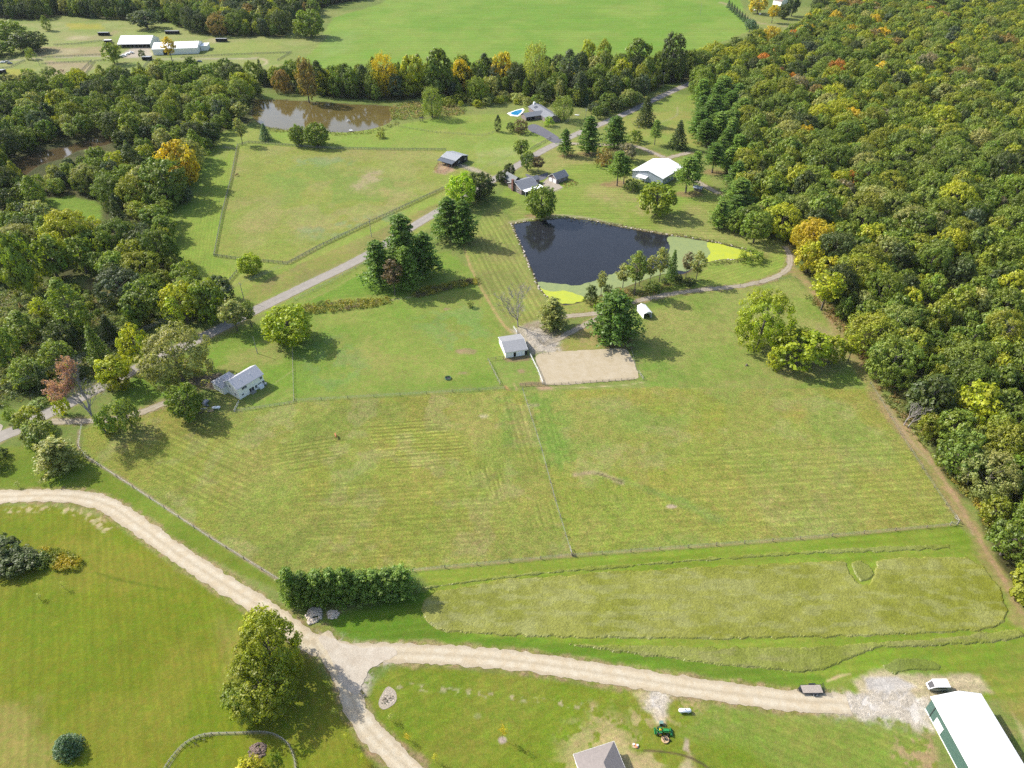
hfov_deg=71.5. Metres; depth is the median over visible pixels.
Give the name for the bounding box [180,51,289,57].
board fence
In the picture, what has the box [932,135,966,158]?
broadleaf tree
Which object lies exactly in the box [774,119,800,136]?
broadleaf tree
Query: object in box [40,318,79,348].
broadleaf tree
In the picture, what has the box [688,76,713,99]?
broadleaf tree
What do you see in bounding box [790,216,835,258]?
broadleaf tree
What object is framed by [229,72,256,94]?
broadleaf tree
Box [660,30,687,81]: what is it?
broadleaf tree
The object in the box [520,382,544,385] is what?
board fence
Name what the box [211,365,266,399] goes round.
farmhouse
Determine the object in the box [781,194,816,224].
broadleaf tree
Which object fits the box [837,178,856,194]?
broadleaf tree
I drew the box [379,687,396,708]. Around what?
rock bed
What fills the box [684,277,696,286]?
shrub
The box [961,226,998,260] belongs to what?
broadleaf tree
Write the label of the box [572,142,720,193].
gravel drive
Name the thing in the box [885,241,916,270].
broadleaf tree
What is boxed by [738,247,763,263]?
shrub
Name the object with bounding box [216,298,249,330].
thin tree
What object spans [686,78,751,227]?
woods
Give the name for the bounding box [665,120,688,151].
spruce tree
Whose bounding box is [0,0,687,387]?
woods
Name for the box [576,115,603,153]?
pine tree
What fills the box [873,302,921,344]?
broadleaf tree
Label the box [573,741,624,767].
new house
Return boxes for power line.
[1,316,171,385]
[241,219,365,282]
[369,111,583,218]
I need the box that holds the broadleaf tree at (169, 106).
[153,96,180,119]
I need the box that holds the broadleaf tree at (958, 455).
[931,430,988,481]
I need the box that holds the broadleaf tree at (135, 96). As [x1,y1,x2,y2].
[125,93,149,106]
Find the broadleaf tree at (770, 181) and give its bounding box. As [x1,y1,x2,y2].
[758,172,786,205]
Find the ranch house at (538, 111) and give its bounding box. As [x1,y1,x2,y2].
[521,102,559,121]
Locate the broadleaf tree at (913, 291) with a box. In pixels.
[900,286,924,311]
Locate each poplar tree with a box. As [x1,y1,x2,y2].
[2,310,40,344]
[39,15,50,30]
[42,276,92,334]
[310,60,328,95]
[355,64,371,94]
[476,53,491,76]
[494,115,501,131]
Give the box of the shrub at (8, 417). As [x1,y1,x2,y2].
[0,406,14,421]
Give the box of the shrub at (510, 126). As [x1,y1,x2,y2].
[506,121,514,130]
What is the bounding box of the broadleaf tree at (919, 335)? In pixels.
[896,327,929,367]
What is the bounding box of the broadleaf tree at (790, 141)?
[777,134,803,160]
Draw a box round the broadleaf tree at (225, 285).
[202,275,234,300]
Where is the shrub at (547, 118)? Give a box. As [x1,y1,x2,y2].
[544,116,553,126]
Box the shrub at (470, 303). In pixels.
[467,300,473,307]
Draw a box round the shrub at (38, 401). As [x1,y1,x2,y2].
[27,396,48,407]
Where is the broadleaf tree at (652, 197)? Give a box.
[636,180,677,216]
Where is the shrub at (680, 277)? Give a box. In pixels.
[675,273,682,280]
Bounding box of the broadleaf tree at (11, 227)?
[0,223,37,248]
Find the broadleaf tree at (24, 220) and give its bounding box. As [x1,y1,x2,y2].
[6,215,34,239]
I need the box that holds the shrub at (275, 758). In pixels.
[267,753,284,767]
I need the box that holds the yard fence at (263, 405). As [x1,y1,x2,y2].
[234,401,291,410]
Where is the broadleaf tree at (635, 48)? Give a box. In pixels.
[625,37,652,67]
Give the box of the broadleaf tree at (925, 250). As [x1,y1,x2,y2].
[911,241,952,279]
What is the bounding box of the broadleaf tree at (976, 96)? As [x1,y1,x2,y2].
[963,90,996,108]
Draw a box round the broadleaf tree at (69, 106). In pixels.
[54,102,86,123]
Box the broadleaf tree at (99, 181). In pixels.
[89,172,126,203]
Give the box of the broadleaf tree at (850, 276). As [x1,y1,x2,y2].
[821,262,860,309]
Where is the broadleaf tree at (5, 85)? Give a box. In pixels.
[0,80,26,98]
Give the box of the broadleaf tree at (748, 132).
[741,124,764,147]
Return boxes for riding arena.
[535,348,638,384]
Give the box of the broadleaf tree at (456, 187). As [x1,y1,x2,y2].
[444,171,476,202]
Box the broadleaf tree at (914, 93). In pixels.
[893,88,922,107]
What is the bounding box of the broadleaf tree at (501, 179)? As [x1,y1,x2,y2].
[495,171,506,182]
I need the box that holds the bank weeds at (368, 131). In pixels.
[253,121,398,135]
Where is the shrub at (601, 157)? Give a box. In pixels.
[593,147,612,166]
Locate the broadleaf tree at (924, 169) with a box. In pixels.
[905,162,939,186]
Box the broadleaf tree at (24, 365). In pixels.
[6,355,47,389]
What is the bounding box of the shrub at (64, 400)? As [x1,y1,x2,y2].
[47,395,69,415]
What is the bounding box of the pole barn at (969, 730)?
[925,691,1023,767]
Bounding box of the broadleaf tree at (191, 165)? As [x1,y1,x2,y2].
[152,139,200,185]
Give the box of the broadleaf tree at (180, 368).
[134,320,214,394]
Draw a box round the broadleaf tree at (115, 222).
[94,217,134,246]
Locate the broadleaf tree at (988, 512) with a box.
[975,491,1015,527]
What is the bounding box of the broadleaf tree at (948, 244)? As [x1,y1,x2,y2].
[929,236,956,261]
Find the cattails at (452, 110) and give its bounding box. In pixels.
[434,103,465,116]
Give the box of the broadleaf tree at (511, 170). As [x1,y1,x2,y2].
[503,163,515,173]
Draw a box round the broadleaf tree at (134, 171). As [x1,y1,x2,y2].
[127,165,152,193]
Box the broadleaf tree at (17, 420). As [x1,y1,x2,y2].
[10,405,45,430]
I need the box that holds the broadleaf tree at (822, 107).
[804,102,833,124]
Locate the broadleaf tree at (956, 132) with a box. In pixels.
[934,130,967,147]
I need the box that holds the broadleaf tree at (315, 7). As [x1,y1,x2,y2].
[305,0,320,15]
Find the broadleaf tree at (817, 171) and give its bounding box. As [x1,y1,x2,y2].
[793,165,830,191]
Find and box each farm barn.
[117,35,159,47]
[151,41,209,54]
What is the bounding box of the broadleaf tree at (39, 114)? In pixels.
[24,110,55,131]
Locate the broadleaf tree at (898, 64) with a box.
[883,59,907,77]
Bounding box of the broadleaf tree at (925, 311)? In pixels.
[899,302,930,329]
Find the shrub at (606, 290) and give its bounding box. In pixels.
[603,284,612,292]
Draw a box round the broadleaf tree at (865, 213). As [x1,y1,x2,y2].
[845,205,882,236]
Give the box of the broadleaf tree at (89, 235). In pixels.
[80,229,103,251]
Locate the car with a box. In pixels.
[693,184,702,191]
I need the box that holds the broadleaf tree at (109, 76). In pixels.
[105,68,131,89]
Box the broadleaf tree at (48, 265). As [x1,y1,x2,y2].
[29,233,72,278]
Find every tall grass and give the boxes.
[421,556,1008,639]
[425,544,949,588]
[569,629,1023,672]
[851,560,873,581]
[883,658,940,674]
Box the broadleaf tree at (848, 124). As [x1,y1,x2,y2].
[834,119,864,143]
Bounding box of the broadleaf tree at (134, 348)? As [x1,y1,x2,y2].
[115,322,150,364]
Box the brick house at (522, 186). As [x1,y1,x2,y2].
[503,172,541,195]
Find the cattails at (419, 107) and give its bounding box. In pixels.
[389,101,424,119]
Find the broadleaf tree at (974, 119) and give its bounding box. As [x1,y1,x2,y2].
[962,115,987,138]
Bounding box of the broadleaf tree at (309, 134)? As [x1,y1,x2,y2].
[303,122,330,146]
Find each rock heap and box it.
[304,607,322,624]
[327,610,339,618]
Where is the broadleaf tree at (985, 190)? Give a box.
[974,187,1002,205]
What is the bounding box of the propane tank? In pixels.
[679,708,690,713]
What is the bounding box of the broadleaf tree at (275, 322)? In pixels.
[260,303,312,348]
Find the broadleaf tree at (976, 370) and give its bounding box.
[942,358,1000,397]
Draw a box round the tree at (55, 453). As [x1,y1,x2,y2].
[31,434,86,481]
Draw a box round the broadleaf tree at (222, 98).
[206,95,230,112]
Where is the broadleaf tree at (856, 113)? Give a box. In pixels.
[841,106,863,121]
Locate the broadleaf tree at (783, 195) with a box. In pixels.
[772,192,793,207]
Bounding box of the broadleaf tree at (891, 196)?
[881,188,913,217]
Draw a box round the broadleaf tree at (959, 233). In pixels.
[930,225,968,262]
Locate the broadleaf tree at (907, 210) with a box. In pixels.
[893,203,931,228]
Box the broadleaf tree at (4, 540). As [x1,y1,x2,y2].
[0,532,22,569]
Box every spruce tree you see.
[33,364,53,396]
[52,732,84,763]
[84,325,113,368]
[98,314,120,347]
[259,123,272,141]
[340,65,349,96]
[558,48,581,82]
[568,71,588,107]
[582,94,590,106]
[591,77,608,102]
[633,96,655,129]
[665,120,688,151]
[665,250,678,281]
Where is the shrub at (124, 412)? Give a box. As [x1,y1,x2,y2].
[110,396,140,432]
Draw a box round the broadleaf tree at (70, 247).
[61,236,95,273]
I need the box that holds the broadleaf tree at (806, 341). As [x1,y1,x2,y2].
[772,325,832,371]
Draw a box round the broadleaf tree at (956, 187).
[939,179,980,217]
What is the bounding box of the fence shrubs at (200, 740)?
[189,735,210,746]
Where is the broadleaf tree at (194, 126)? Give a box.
[178,121,204,142]
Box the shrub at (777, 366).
[766,345,787,371]
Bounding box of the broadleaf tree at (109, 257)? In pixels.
[93,250,127,276]
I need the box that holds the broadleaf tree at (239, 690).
[219,642,300,727]
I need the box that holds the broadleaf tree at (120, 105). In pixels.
[110,99,144,121]
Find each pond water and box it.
[16,132,112,174]
[252,100,393,131]
[514,218,744,304]
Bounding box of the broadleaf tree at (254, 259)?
[235,252,262,274]
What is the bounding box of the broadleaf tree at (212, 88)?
[200,84,231,102]
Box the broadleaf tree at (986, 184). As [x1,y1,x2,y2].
[971,181,998,199]
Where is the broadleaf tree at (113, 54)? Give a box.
[99,42,122,63]
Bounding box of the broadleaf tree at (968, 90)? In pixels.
[956,85,979,101]
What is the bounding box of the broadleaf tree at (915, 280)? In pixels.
[890,273,921,297]
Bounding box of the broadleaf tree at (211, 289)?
[187,276,224,324]
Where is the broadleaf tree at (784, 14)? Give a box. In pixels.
[778,4,790,18]
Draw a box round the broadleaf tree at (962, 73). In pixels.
[952,69,976,85]
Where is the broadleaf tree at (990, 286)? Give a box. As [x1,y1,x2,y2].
[965,275,999,305]
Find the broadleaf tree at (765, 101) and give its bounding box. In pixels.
[751,96,773,112]
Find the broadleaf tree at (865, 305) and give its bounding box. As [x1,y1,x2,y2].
[856,299,882,325]
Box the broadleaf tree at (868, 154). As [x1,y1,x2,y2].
[849,151,879,182]
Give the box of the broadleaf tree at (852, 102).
[829,97,860,114]
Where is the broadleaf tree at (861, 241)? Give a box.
[846,235,874,265]
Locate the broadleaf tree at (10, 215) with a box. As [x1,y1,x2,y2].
[0,210,24,226]
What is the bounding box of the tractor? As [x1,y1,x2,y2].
[654,726,672,735]
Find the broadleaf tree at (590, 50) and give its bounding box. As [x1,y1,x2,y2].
[580,39,595,62]
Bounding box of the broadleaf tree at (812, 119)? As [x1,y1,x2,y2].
[793,111,819,131]
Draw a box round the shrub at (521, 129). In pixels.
[514,119,528,133]
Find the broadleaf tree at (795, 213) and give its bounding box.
[764,202,803,241]
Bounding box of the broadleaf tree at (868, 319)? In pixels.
[844,309,900,355]
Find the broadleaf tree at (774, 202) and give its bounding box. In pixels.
[757,195,785,218]
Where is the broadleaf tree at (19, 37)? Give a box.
[5,29,48,52]
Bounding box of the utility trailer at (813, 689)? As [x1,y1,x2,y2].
[797,682,826,695]
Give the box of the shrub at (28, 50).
[23,47,36,59]
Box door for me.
[933,719,942,733]
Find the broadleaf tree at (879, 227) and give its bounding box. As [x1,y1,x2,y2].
[868,222,890,244]
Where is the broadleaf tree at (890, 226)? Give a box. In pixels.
[877,217,900,233]
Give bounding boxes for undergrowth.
[0,278,165,406]
[805,293,934,447]
[944,472,991,536]
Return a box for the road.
[0,81,691,441]
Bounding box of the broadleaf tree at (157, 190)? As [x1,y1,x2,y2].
[149,182,185,208]
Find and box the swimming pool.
[507,108,523,115]
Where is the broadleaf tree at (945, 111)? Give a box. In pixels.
[928,104,961,126]
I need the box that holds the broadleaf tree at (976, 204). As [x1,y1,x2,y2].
[958,200,986,227]
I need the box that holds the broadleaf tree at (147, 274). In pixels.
[132,272,160,294]
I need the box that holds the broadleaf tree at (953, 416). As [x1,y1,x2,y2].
[934,407,976,444]
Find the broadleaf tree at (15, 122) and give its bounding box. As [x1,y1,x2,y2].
[0,114,16,129]
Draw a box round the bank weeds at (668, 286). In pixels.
[581,279,709,305]
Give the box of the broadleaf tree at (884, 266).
[859,262,891,289]
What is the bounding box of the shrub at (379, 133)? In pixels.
[375,131,385,137]
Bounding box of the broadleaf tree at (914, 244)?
[902,241,929,268]
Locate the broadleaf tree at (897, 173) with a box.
[871,169,907,192]
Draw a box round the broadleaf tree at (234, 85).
[227,78,255,103]
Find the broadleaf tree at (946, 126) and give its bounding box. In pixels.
[934,122,964,144]
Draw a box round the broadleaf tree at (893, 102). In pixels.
[882,95,905,113]
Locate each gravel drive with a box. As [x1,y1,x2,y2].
[0,489,851,714]
[51,394,186,424]
[311,630,422,767]
[319,636,396,693]
[541,315,599,345]
[562,246,793,318]
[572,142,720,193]
[664,151,690,158]
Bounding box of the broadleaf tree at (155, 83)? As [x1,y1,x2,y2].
[145,79,176,105]
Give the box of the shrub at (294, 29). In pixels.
[292,20,299,34]
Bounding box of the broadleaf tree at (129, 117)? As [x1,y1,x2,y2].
[118,112,140,141]
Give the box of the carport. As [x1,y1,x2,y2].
[637,303,651,318]
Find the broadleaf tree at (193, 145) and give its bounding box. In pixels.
[175,137,206,166]
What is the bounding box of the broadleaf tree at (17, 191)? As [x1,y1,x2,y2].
[10,178,45,200]
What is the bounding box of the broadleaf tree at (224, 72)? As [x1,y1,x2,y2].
[217,61,243,81]
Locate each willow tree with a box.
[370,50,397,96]
[421,84,443,117]
[522,40,549,93]
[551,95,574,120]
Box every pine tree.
[274,566,304,609]
[291,569,318,610]
[300,566,334,608]
[316,566,345,605]
[330,566,358,612]
[345,568,375,607]
[356,239,397,289]
[360,567,388,604]
[374,566,403,605]
[381,213,427,277]
[384,562,420,602]
[389,245,424,290]
[412,231,445,276]
[426,196,467,243]
[446,199,480,243]
[536,296,567,332]
[555,128,575,155]
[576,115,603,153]
[584,288,647,348]
[599,115,631,148]
[605,150,628,185]
[616,155,635,183]
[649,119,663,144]
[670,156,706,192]
[693,150,704,185]
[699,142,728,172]
[706,199,730,227]
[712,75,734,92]
[716,177,759,212]
[727,194,746,220]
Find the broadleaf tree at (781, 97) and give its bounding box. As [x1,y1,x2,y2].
[768,91,791,111]
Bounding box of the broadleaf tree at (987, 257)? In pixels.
[971,244,1004,277]
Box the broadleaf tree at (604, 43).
[596,38,611,63]
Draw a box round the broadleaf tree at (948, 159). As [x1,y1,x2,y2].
[936,154,964,173]
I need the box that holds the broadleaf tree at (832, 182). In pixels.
[817,176,844,196]
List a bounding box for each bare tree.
[494,284,533,326]
[904,402,920,424]
[907,402,929,427]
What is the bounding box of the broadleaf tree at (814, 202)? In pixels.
[808,191,843,224]
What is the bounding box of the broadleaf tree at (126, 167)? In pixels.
[113,163,136,180]
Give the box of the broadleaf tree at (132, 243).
[113,238,145,266]
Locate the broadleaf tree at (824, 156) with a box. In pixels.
[805,150,837,177]
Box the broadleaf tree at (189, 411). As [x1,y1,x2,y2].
[162,382,204,422]
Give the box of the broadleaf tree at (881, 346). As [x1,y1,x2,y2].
[862,333,928,390]
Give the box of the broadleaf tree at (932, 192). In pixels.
[911,186,940,208]
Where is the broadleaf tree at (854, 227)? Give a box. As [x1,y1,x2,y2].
[834,221,860,248]
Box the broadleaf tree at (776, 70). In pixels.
[761,63,782,89]
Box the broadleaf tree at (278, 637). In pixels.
[231,609,304,698]
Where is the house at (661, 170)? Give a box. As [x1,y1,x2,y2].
[632,158,682,184]
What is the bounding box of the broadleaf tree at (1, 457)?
[0,451,4,465]
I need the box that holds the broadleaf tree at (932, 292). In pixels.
[919,273,948,305]
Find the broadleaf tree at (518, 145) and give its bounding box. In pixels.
[513,138,529,154]
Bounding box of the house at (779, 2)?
[773,0,788,5]
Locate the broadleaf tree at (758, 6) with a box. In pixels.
[748,0,768,13]
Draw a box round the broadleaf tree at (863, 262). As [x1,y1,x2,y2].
[832,248,878,300]
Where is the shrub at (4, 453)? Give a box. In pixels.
[0,447,9,456]
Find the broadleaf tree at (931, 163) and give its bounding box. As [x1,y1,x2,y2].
[910,155,941,182]
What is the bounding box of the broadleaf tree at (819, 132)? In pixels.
[809,126,837,151]
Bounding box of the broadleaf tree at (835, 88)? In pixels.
[821,81,846,99]
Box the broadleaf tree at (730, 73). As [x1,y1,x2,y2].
[715,70,741,88]
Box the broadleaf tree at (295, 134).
[287,124,304,145]
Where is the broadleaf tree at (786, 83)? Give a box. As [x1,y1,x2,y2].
[769,76,797,105]
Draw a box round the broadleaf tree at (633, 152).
[618,142,636,159]
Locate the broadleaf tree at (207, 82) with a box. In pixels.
[198,77,225,95]
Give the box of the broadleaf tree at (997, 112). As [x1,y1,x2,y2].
[979,106,1004,123]
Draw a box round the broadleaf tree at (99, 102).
[79,96,111,119]
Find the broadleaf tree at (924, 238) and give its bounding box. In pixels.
[907,233,931,254]
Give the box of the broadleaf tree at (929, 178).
[912,170,949,194]
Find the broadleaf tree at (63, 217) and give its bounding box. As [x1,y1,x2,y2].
[36,208,101,253]
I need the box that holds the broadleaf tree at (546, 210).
[524,184,557,220]
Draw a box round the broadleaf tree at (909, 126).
[893,122,920,133]
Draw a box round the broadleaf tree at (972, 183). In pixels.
[947,177,982,206]
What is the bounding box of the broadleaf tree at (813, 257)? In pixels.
[793,239,827,272]
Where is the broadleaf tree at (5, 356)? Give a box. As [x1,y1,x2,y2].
[0,324,22,367]
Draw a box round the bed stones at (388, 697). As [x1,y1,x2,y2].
[382,691,393,704]
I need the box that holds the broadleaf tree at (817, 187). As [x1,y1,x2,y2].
[800,182,829,215]
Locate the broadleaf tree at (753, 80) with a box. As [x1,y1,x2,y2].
[744,77,767,97]
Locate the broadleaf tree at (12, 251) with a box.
[0,230,43,295]
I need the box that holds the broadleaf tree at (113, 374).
[93,354,132,390]
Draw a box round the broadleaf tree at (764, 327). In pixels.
[734,287,797,352]
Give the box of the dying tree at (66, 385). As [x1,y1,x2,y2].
[41,355,105,431]
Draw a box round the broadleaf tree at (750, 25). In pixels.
[744,19,757,31]
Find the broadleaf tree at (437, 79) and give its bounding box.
[424,47,451,95]
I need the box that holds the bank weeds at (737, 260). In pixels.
[710,258,750,264]
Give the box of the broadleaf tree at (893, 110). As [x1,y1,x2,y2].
[881,107,909,123]
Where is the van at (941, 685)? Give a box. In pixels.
[926,679,950,691]
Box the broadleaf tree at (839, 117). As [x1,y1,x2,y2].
[828,111,858,137]
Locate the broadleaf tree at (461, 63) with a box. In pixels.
[452,57,472,88]
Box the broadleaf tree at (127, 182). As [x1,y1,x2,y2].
[113,173,152,204]
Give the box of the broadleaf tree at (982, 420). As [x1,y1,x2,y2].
[959,413,986,435]
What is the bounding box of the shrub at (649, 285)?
[645,280,659,292]
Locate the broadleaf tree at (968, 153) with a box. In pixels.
[940,144,973,172]
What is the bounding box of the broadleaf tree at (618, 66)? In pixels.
[612,57,631,77]
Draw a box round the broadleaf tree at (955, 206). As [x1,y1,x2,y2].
[924,196,966,227]
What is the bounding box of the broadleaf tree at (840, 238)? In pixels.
[814,230,861,265]
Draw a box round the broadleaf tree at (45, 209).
[21,200,52,217]
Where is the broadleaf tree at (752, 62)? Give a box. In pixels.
[743,56,762,71]
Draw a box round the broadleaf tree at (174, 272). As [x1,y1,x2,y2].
[169,259,202,282]
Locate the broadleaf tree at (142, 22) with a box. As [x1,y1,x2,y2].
[126,9,162,28]
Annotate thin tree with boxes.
[159,36,176,61]
[173,275,194,289]
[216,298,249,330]
[232,118,246,144]
[238,603,273,644]
[240,300,254,326]
[381,259,402,294]
[533,156,544,167]
[597,271,607,295]
[615,263,629,287]
[625,250,648,294]
[647,255,658,278]
[656,247,670,281]
[682,251,693,277]
[689,250,707,279]
[768,5,780,22]
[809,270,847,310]
[845,334,863,362]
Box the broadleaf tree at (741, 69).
[727,64,748,80]
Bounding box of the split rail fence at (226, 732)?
[164,730,295,767]
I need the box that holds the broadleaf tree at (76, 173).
[69,163,99,192]
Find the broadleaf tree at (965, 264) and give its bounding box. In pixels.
[943,256,979,288]
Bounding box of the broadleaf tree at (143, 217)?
[137,204,173,228]
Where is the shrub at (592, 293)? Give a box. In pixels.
[583,283,598,303]
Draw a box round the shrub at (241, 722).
[232,698,256,726]
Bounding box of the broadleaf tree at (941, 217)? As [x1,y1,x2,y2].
[918,210,946,226]
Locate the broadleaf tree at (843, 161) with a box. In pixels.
[827,143,854,169]
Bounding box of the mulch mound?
[247,742,266,758]
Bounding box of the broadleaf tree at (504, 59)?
[491,51,514,81]
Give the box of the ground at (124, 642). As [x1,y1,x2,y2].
[0,0,1023,767]
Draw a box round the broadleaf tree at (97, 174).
[93,168,115,193]
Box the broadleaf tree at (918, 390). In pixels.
[904,373,961,418]
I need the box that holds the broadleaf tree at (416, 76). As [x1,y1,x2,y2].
[399,54,424,95]
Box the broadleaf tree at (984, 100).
[967,96,994,118]
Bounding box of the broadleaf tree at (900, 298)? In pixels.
[880,291,912,320]
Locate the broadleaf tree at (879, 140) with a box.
[855,134,884,149]
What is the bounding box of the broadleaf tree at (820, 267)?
[814,255,840,276]
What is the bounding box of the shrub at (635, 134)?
[626,128,642,141]
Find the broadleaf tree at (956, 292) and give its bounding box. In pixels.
[939,284,979,318]
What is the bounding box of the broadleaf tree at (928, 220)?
[899,209,938,243]
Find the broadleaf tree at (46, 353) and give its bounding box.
[36,338,78,373]
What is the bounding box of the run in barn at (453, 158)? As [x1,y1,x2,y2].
[438,151,467,167]
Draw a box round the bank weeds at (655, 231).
[566,216,739,247]
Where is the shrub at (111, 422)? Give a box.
[91,403,121,433]
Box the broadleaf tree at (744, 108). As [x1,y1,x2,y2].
[738,105,762,118]
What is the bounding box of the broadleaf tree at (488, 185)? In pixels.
[464,171,496,200]
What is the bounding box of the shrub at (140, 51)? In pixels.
[138,49,145,56]
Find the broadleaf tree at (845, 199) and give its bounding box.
[830,194,855,215]
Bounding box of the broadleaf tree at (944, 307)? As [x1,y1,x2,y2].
[923,298,955,330]
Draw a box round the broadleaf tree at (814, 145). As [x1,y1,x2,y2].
[806,136,835,162]
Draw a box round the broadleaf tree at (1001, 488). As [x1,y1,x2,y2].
[956,449,1023,505]
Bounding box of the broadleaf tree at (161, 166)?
[137,156,187,195]
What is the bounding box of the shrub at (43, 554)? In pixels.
[23,548,51,571]
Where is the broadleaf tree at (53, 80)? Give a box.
[46,73,73,91]
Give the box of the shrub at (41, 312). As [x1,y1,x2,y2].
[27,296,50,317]
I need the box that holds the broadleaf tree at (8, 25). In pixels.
[0,19,26,41]
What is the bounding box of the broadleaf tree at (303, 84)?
[293,55,316,102]
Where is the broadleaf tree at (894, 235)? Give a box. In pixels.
[875,231,908,259]
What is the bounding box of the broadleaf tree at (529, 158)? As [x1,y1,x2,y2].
[520,151,534,170]
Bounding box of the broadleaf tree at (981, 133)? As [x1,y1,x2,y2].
[970,126,993,152]
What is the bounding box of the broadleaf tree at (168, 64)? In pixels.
[159,60,181,80]
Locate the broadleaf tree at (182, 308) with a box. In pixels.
[157,280,202,325]
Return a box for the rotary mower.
[661,735,670,742]
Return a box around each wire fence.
[77,422,276,577]
[294,387,502,400]
[412,553,572,569]
[522,387,571,554]
[573,523,958,554]
[650,275,795,299]
[870,382,959,521]
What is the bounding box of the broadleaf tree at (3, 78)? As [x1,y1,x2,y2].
[0,73,17,85]
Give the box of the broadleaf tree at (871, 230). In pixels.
[853,223,880,244]
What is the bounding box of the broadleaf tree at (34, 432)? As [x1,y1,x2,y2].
[18,419,59,452]
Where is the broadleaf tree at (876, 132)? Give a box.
[862,127,891,148]
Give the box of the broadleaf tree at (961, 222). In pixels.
[943,215,978,246]
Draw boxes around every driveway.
[526,173,547,180]
[528,124,561,142]
[543,179,562,190]
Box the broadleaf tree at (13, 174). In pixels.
[0,165,20,188]
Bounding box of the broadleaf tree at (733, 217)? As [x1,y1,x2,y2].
[724,212,743,232]
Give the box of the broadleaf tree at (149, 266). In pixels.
[118,249,162,281]
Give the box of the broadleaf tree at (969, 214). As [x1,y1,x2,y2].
[959,207,985,231]
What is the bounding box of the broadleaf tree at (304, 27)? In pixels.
[292,8,324,37]
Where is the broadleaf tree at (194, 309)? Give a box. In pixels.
[181,282,210,316]
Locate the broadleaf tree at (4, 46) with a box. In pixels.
[0,40,15,55]
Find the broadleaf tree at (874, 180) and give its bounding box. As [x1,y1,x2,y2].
[855,174,887,203]
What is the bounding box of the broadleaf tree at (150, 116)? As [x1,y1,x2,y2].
[136,111,169,132]
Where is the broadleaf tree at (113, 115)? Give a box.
[96,110,125,139]
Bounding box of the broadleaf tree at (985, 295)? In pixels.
[963,287,992,314]
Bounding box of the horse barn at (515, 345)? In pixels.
[498,334,527,357]
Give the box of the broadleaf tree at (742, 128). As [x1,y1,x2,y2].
[735,121,757,147]
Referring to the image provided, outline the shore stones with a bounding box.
[511,217,750,296]
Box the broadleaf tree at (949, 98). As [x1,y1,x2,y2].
[940,90,968,105]
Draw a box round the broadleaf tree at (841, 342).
[819,334,847,363]
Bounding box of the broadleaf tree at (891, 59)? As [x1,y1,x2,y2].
[886,58,907,75]
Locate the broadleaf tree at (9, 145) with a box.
[0,127,25,157]
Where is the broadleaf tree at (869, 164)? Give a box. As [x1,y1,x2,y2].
[850,159,889,187]
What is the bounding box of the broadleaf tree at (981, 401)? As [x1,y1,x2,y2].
[956,378,1002,425]
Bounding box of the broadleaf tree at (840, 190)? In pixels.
[828,185,852,210]
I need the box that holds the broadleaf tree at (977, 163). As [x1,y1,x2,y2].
[964,157,990,177]
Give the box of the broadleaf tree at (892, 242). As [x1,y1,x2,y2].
[873,234,900,264]
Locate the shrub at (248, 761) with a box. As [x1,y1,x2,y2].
[234,752,264,767]
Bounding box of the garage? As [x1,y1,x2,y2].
[548,169,568,183]
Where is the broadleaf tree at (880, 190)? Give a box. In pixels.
[853,182,892,214]
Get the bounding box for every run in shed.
[97,32,109,35]
[142,56,152,60]
[165,30,179,33]
[215,38,227,41]
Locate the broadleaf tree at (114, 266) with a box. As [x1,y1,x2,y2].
[97,262,128,288]
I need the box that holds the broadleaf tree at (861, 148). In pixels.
[847,140,877,167]
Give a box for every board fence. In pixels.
[41,53,100,57]
[41,60,89,63]
[53,39,103,44]
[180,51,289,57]
[213,141,247,254]
[213,254,286,263]
[249,141,438,149]
[287,185,445,263]
[398,125,492,135]
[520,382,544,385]
[530,353,542,381]
[547,378,624,384]
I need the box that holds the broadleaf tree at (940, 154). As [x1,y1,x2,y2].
[917,147,954,172]
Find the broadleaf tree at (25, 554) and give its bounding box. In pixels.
[0,544,41,578]
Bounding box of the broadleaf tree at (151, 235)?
[136,228,178,264]
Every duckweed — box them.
[538,268,671,299]
[540,288,584,303]
[667,236,748,270]
[703,242,757,262]
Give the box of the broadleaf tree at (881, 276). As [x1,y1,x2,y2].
[863,269,906,304]
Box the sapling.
[498,724,506,736]
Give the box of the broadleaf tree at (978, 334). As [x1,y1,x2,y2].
[955,320,993,351]
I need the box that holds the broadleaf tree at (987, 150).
[973,146,1008,177]
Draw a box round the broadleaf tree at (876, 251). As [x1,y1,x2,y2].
[848,242,888,285]
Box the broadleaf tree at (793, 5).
[786,0,800,15]
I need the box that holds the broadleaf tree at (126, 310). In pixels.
[117,295,148,328]
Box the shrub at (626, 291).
[615,287,630,298]
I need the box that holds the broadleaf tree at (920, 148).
[892,137,928,165]
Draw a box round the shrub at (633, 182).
[623,178,639,191]
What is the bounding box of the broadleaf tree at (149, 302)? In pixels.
[122,275,172,319]
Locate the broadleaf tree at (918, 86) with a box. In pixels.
[906,82,929,101]
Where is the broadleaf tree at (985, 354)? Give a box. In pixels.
[943,339,1000,384]
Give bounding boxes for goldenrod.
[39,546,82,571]
[300,296,390,313]
[411,276,479,297]
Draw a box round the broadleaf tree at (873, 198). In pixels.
[851,191,884,225]
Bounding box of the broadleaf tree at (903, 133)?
[883,128,917,154]
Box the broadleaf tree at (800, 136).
[779,130,810,147]
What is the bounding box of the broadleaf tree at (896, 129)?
[888,126,918,151]
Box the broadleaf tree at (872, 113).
[858,106,885,128]
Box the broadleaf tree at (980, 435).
[952,427,990,453]
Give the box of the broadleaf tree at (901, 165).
[885,158,911,190]
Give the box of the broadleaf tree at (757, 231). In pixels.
[740,210,772,243]
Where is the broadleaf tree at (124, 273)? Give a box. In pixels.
[91,266,141,306]
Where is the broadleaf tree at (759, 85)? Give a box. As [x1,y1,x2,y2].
[750,79,777,105]
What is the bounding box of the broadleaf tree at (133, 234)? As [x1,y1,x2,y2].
[122,228,154,249]

